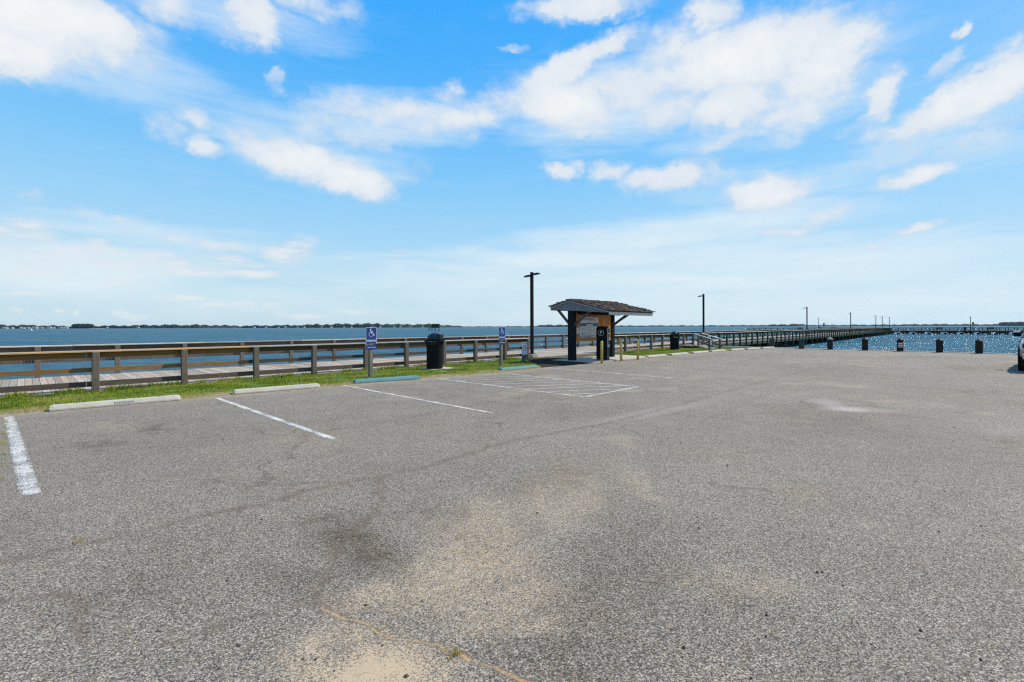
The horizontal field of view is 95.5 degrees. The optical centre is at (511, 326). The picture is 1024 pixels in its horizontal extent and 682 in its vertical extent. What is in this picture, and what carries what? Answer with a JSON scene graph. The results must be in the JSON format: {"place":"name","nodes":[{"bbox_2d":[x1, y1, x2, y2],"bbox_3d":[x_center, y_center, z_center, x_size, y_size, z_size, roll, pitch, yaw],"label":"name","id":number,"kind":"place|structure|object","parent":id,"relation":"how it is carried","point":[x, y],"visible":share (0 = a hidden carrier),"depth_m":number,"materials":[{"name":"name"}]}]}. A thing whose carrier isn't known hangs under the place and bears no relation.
{"place":"outdoors","nodes":[
{"label":"outdoors","id":0,"kind":"place"},
{"bbox_2d":[0,328,102,328],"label":"shore","id":1,"kind":"structure","parent":0,"point":[53,328],"depth_m":2026.00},
{"bbox_2d":[0,347,760,414],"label":"ground","id":2,"kind":"structure","parent":0,"point":[230,392],"depth_m":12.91,"materials":[{"name":"green plant"}]},
{"bbox_2d":[233,383,319,394],"bbox_3d":[-5.733,1.508,11.408,1.904,0.113,0.238,0,0,-39],"label":"wheel stop","id":3,"kind":"object","parent":2,"relation":"on","point":[274,388],"visible":0.94,"depth_m":11.29,"materials":[{"name":"concrete"}]},
{"bbox_2d":[366,327,376,376],"bbox_3d":[-4.466,0.932,14.684,0.126,1.860,0.370,0,0,44],"label":"parking sign","id":4,"kind":"object","parent":2,"relation":"on","point":[371,336],"visible":0.98,"depth_m":14.65,"materials":[{"name":"metal"}]},
{"bbox_2d":[353,375,419,383],"bbox_3d":[-3.582,1.503,13.363,1.900,0.113,0.238,0,0,-36],"label":"wheel stop","id":5,"kind":"object","parent":2,"relation":"on","point":[385,379],"visible":1,"depth_m":13.26,"materials":[{"name":"concrete"}]},
{"bbox_2d":[424,333,444,368],"bbox_3d":[-2.969,0.910,17.819,0.800,1.375,0.800,0,0,20],"label":"litter bin","id":6,"kind":"object","parent":2,"relation":"on","point":[434,353],"visible":1,"depth_m":17.58,"materials":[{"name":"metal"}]},
{"bbox_2d":[499,327,504,365],"bbox_3d":[-0.439,0.921,18.816,0.126,1.860,0.370,0,0,44],"label":"parking sign","id":7,"kind":"object","parent":2,"relation":"on","point":[501,335],"visible":0.98,"depth_m":18.77,"materials":[{"name":"metal"}]},
{"bbox_2d":[498,365,537,369],"bbox_3d":[0.244,1.493,16.988,1.900,0.113,0.238,0,0,-45],"label":"wheel stop","id":8,"kind":"object","parent":2,"relation":"on","point":[519,367],"visible":0.91,"depth_m":16.88,"materials":[{"name":"concrete"}]},
{"bbox_2d":[522,342,526,362],"bbox_3d":[0.519,1.269,20.613,0.129,1.200,0.340,0,0,44],"label":"bicycle sign","id":9,"kind":"object","parent":2,"relation":"on","point":[524,348],"visible":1,"depth_m":20.57,"materials":[{"name":"white metal"}]},
{"bbox_2d":[556,355,647,362],"bbox_3d":[4.467,1.666,22.261,2.250,0.345,5.400,0,0,44],"label":"concrete pad","id":10,"kind":"object","parent":2,"relation":"on","point":[592,359],"visible":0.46,"depth_m":21.37,"materials":[{"name":"grey concrete"}]},
{"bbox_2d":[548,299,655,360],"bbox_3d":[4.254,0.138,21.778,3.398,2.802,3.987,0,0,44],"label":"kiosk","id":11,"kind":"object","parent":10,"relation":"on","point":[605,312],"visible":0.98,"depth_m":20.88,"materials":[{"name":"paint"}]},
{"bbox_2d":[579,317,597,337],"bbox_3d":[3.601,0.011,21.674,0.038,0.960,1.520,0,0,44],"label":"notice board","id":12,"kind":"object","parent":11,"relation":"attached to","point":[588,326],"visible":0.94,"depth_m":21.60,"materials":[{"name":"paper"}]},
{"bbox_2d":[596,324,609,359],"bbox_3d":[4.170,0.692,21.247,0.545,1.605,0.364,0,0,30],"label":"pay station","id":13,"kind":"object","parent":10,"relation":"on","point":[602,333],"visible":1,"depth_m":21.10,"materials":[{"name":"metal"}]},
{"bbox_2d":[607,349,609,359],"bbox_3d":[4.373,1.244,21.134,0.007,0.500,0.360,0,0,30],"label":"lower door","id":14,"kind":"structure","parent":13,"relation":"in","point":[608,350],"depth_m":21.16,"materials":[{"name":"metal"}]},
{"bbox_2d":[693,333,721,348],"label":"wooden ramp","id":15,"kind":"structure","parent":2,"relation":"on","point":[702,342],"depth_m":34.84,"materials":[{"name":"grey wood"}]},
{"bbox_2d":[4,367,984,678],"bbox_3d":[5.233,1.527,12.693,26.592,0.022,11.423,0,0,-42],"label":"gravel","id":16,"kind":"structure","parent":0,"point":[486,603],"depth_m":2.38,"materials":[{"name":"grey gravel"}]},
{"bbox_2d":[0,348,1023,681],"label":"parking lot","id":17,"kind":"structure","parent":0,"point":[306,544],"depth_m":3.57,"materials":[{"name":"grey asphalt"}]},
{"bbox_2d":[3,416,40,496],"bbox_3d":[-6.637,1.563,6.226,5.805,0.001,0.147,0,0,41],"label":"road marking","id":18,"kind":"object","parent":17,"relation":"on","point":[20,459],"visible":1,"depth_m":5.43,"materials":[{"name":"white paint"}]},
{"bbox_2d":[49,395,180,411],"bbox_3d":[-7.899,1.514,9.353,1.995,0.113,0.238,0,0,-42],"label":"wheel stop","id":19,"kind":"object","parent":17,"relation":"on","point":[85,405],"visible":1,"depth_m":9.22,"materials":[{"name":"concrete"}]},
{"bbox_2d":[0,403,462,658],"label":"weeds","id":20,"kind":"object","parent":17,"relation":"on","point":[456,652],"visible":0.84,"depth_m":4.54,"materials":[{"name":"green plant"}]},
{"bbox_2d":[215,398,333,438],"bbox_3d":[-4.461,1.558,8.317,5.550,0.001,0.112,0,0,43],"label":"road marking","id":21,"kind":"object","parent":17,"relation":"on","point":[294,425],"visible":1,"depth_m":7.81,"materials":[{"name":"white paint"}]},
{"bbox_2d":[343,385,489,412],"bbox_3d":[-2.444,1.552,10.386,5.900,0.001,0.101,0,0,44],"label":"road marking","id":22,"kind":"object","parent":17,"relation":"on","point":[419,399],"visible":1,"depth_m":9.78,"materials":[{"name":"white paint"}]},
{"bbox_2d":[438,378,580,396],"bbox_3d":[-0.341,1.547,12.111,5.450,0.001,0.096,0,0,44],"label":"road marking","id":23,"kind":"object","parent":17,"relation":"on","point":[516,388],"visible":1,"depth_m":11.65,"materials":[{"name":"paint"}]},
{"bbox_2d":[514,374,639,386],"bbox_3d":[1.539,1.542,13.640,4.851,0.001,0.112,0,0,45],"label":"road marking","id":24,"kind":"object","parent":17,"relation":"on","point":[574,380],"visible":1,"depth_m":13.35,"materials":[{"name":"paint"}]},
{"bbox_2d":[537,385,628,388],"bbox_3d":[1.684,1.540,11.840,2.824,0.001,0.076,0,0,-13],"label":"road marking","id":25,"kind":"object","parent":17,"relation":"on","point":[575,387],"visible":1,"depth_m":11.80,"materials":[{"name":"paint"}]},
{"bbox_2d":[600,341,602,363],"bbox_3d":[3.769,1.115,19.525,0.110,1.050,0.110,0,0,0],"label":"yellow post","id":26,"kind":"object","parent":17,"relation":"on","point":[601,352],"visible":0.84,"depth_m":19.48,"materials":[{"name":"paint"}]},
{"bbox_2d":[586,387,635,396],"bbox_3d":[2.432,1.536,11.067,0.111,0.001,2.380,0,0,44],"label":"road marking","id":27,"kind":"object","parent":17,"relation":"on","point":[611,391],"visible":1,"depth_m":11.04,"materials":[{"name":"white paint"}]},
{"bbox_2d":[620,340,621,360],"bbox_3d":[4.905,1.112,20.913,0.110,1.050,0.110,0,0,0],"label":"yellow post","id":28,"kind":"object","parent":17,"relation":"on","point":[620,350],"visible":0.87,"depth_m":20.86,"materials":[{"name":"paint"}]},
{"bbox_2d":[637,339,638,359],"bbox_3d":[5.840,1.110,21.574,0.110,1.050,0.110,0,0,0],"label":"yellow post","id":29,"kind":"object","parent":17,"relation":"on","point":[637,349],"visible":0.85,"depth_m":21.53,"materials":[{"name":"paint"}]},
{"bbox_2d":[645,354,665,357],"bbox_3d":[7.321,1.474,23.681,1.767,0.113,0.238,0,0,-43],"label":"wheel stop","id":30,"kind":"object","parent":17,"relation":"on","point":[658,355],"visible":0.91,"depth_m":23.50,"materials":[{"name":"concrete"}]},
{"bbox_2d":[669,352,687,355],"bbox_3d":[9.078,1.470,25.320,1.767,0.113,0.238,0,0,-42],"label":"wheel stop","id":31,"kind":"object","parent":17,"relation":"on","point":[673,354],"visible":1,"depth_m":25.10,"materials":[{"name":"concrete"}]},
{"bbox_2d":[690,351,707,353],"bbox_3d":[10.909,1.465,27.028,1.767,0.113,0.238,0,0,-41],"label":"wheel stop","id":32,"kind":"object","parent":17,"relation":"on","point":[694,352],"visible":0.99,"depth_m":26.78,"materials":[{"name":"concrete"}]},
{"bbox_2d":[709,349,725,351],"bbox_3d":[12.667,1.461,28.668,1.767,0.113,0.238,0,0,-40],"label":"wheel stop","id":33,"kind":"object","parent":17,"relation":"on","point":[717,350],"visible":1,"depth_m":28.43,"materials":[{"name":"concrete"}]},
{"bbox_2d":[728,348,744,350],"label":"wheel stop","id":34,"kind":"object","parent":17,"relation":"on","point":[736,349],"visible":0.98,"depth_m":29.92,"materials":[{"name":"concrete"}]},
{"bbox_2d":[769,339,774,346],"bbox_3d":[18.479,1.272,33.043,0.320,0.860,0.320,0,0,0],"label":"bollard","id":35,"kind":"object","parent":17,"relation":"on","point":[772,343],"visible":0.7,"depth_m":32.93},
{"bbox_2d":[799,339,803,348],"bbox_3d":[19.792,1.268,31.785,0.320,0.860,0.320,0,0,0],"label":"bollard","id":36,"kind":"object","parent":17,"relation":"on","point":[801,343],"visible":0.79,"depth_m":31.65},
{"bbox_2d":[827,337,832,349],"bbox_3d":[20.969,1.179,30.657,0.370,1.032,0.370,0,0,0],"label":"bollard","id":37,"kind":"object","parent":17,"relation":"on","point":[829,343],"visible":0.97,"depth_m":30.55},
{"bbox_2d":[861,337,868,350],"bbox_3d":[22.305,1.176,29.377,0.370,1.032,0.370,0,0,0],"label":"bollard","id":38,"kind":"object","parent":17,"relation":"on","point":[864,343],"visible":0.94,"depth_m":29.27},
{"bbox_2d":[896,338,903,350],"bbox_3d":[23.534,1.173,28.200,0.370,1.032,0.370,0,0,0],"label":"bollard","id":39,"kind":"object","parent":17,"relation":"on","point":[899,344],"visible":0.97,"depth_m":28.09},
{"bbox_2d":[935,338,943,352],"bbox_3d":[24.807,1.169,26.980,0.370,1.032,0.370,0,0,0],"label":"bollard","id":40,"kind":"object","parent":17,"relation":"on","point":[939,345],"visible":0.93,"depth_m":26.87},
{"bbox_2d":[974,339,983,353],"bbox_3d":[25.975,1.167,25.861,0.370,1.032,0.370,0,0,0],"label":"bollard","id":41,"kind":"object","parent":17,"relation":"on","point":[978,346],"visible":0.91,"depth_m":25.76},
{"bbox_2d":[1013,331,1023,370],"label":"pickup truck","id":42,"kind":"object","parent":17,"relation":"on","point":[1020,355],"visible":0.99,"depth_m":15.80,"materials":[{"name":"black metal"}]},
{"bbox_2d":[0,326,1023,379],"bbox_3d":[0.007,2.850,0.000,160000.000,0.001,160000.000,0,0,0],"label":"water","id":43,"kind":"structure","parent":0,"point":[992,342],"depth_m":122.17,"materials":[{"name":"blue liquid"}]},
{"bbox_2d":[0,324,70,327],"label":"woods","id":44,"kind":"object","parent":43,"relation":"on","point":[18,326],"visible":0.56,"depth_m":2064.42,"materials":[{"name":"green plant"}]},
{"bbox_2d":[71,323,94,327],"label":"dark wood","id":45,"kind":"object","parent":43,"relation":"on","point":[86,325],"visible":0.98,"depth_m":2097.59,"materials":[{"name":"grey"}]},
{"bbox_2d":[95,324,235,327],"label":"woods","id":46,"kind":"object","parent":43,"relation":"on","point":[175,326],"visible":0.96,"depth_m":2427.14,"materials":[{"name":"green plant"}]},
{"bbox_2d":[0,333,693,397],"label":"boardwalk","id":47,"kind":"structure","parent":43,"relation":"in","point":[95,380],"depth_m":16.47,"materials":[{"name":"brown wood"}]},
{"bbox_2d":[524,272,539,357],"bbox_3d":[1.077,-0.633,25.157,1.001,4.640,0.440,0,0,44],"label":"street lamp","id":48,"kind":"object","parent":47,"relation":"on","point":[532,354],"visible":0.92,"depth_m":25.09,"materials":[{"name":"metal"}]},
{"bbox_2d":[235,323,464,327],"bbox_3d":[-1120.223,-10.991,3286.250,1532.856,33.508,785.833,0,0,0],"label":"woods","id":49,"kind":"object","parent":43,"relation":"on","point":[357,325],"visible":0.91,"depth_m":2918.68,"materials":[{"name":"green plant"}]},
{"bbox_2d":[429,324,439,330],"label":"duck blind","id":50,"kind":"object","parent":43,"relation":"on","point":[435,326],"visible":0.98,"depth_m":363.74,"materials":[{"name":"black wood"}]},
{"bbox_2d":[466,324,766,326],"bbox_3d":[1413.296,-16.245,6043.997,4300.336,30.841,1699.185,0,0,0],"label":"woods","id":51,"kind":"object","parent":43,"relation":"on","point":[548,325],"visible":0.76,"depth_m":6200.00,"materials":[{"name":"green plant"}]},
{"bbox_2d":[639,328,891,347],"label":"pier","id":52,"kind":"structure","parent":43,"relation":"in","point":[821,335],"depth_m":63.42,"materials":[{"name":"brown wood"}]},
{"bbox_2d":[698,294,704,343],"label":"street lamp","id":53,"kind":"object","parent":52,"relation":"on","point":[703,306],"visible":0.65,"depth_m":42.65,"materials":[{"name":"metal"}]},
{"bbox_2d":[803,307,807,336],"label":"street lamp","id":54,"kind":"object","parent":52,"relation":"on","point":[806,319],"visible":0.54,"depth_m":71.86,"materials":[{"name":"metal"}]},
{"bbox_2d":[679,345,1016,353],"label":"sea wall","id":55,"kind":"structure","parent":43,"relation":"in","point":[689,346],"depth_m":30.21,"materials":[{"name":"grey concrete"}]},
{"bbox_2d":[767,324,999,325],"bbox_3d":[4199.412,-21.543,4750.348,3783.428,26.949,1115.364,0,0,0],"label":"woods","id":56,"kind":"object","parent":43,"relation":"on","point":[893,325],"visible":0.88,"depth_m":5000.00,"materials":[{"name":"green plant"}]},
{"bbox_2d":[749,327,1023,334],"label":"jetty","id":57,"kind":"object","parent":43,"relation":"in","point":[965,332],"visible":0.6,"depth_m":151.64,"materials":[{"name":"brown wood"}]},
{"bbox_2d":[998,321,1023,325],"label":"woods","id":58,"kind":"object","parent":43,"relation":"on","point":[1011,323],"visible":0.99,"depth_m":2569.21,"materials":[{"name":"green plant"}]},
{"bbox_2d":[0,0,1023,326],"label":"sky","id":59,"kind":"structure","parent":0,"point":[178,162],"materials":[{"name":"blue"}]},
{"bbox_2d":[526,357,587,366],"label":"path","id":60,"kind":"structure","parent":0,"point":[545,362],"depth_m":19.70,"materials":[{"name":"concrete"}]},
{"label":"concrete slab","id":61,"kind":"structure","parent":0,"visible":0},
{"bbox_2d":[669,331,679,349],"bbox_3d":[11.598,1.002,33.182,0.800,1.375,0.800,0,0,20],"label":"litter bin","id":62,"kind":"object","parent":61,"relation":"on","point":[674,343],"visible":0.95,"depth_m":32.96,"materials":[{"name":"black plastic"}]}
]}

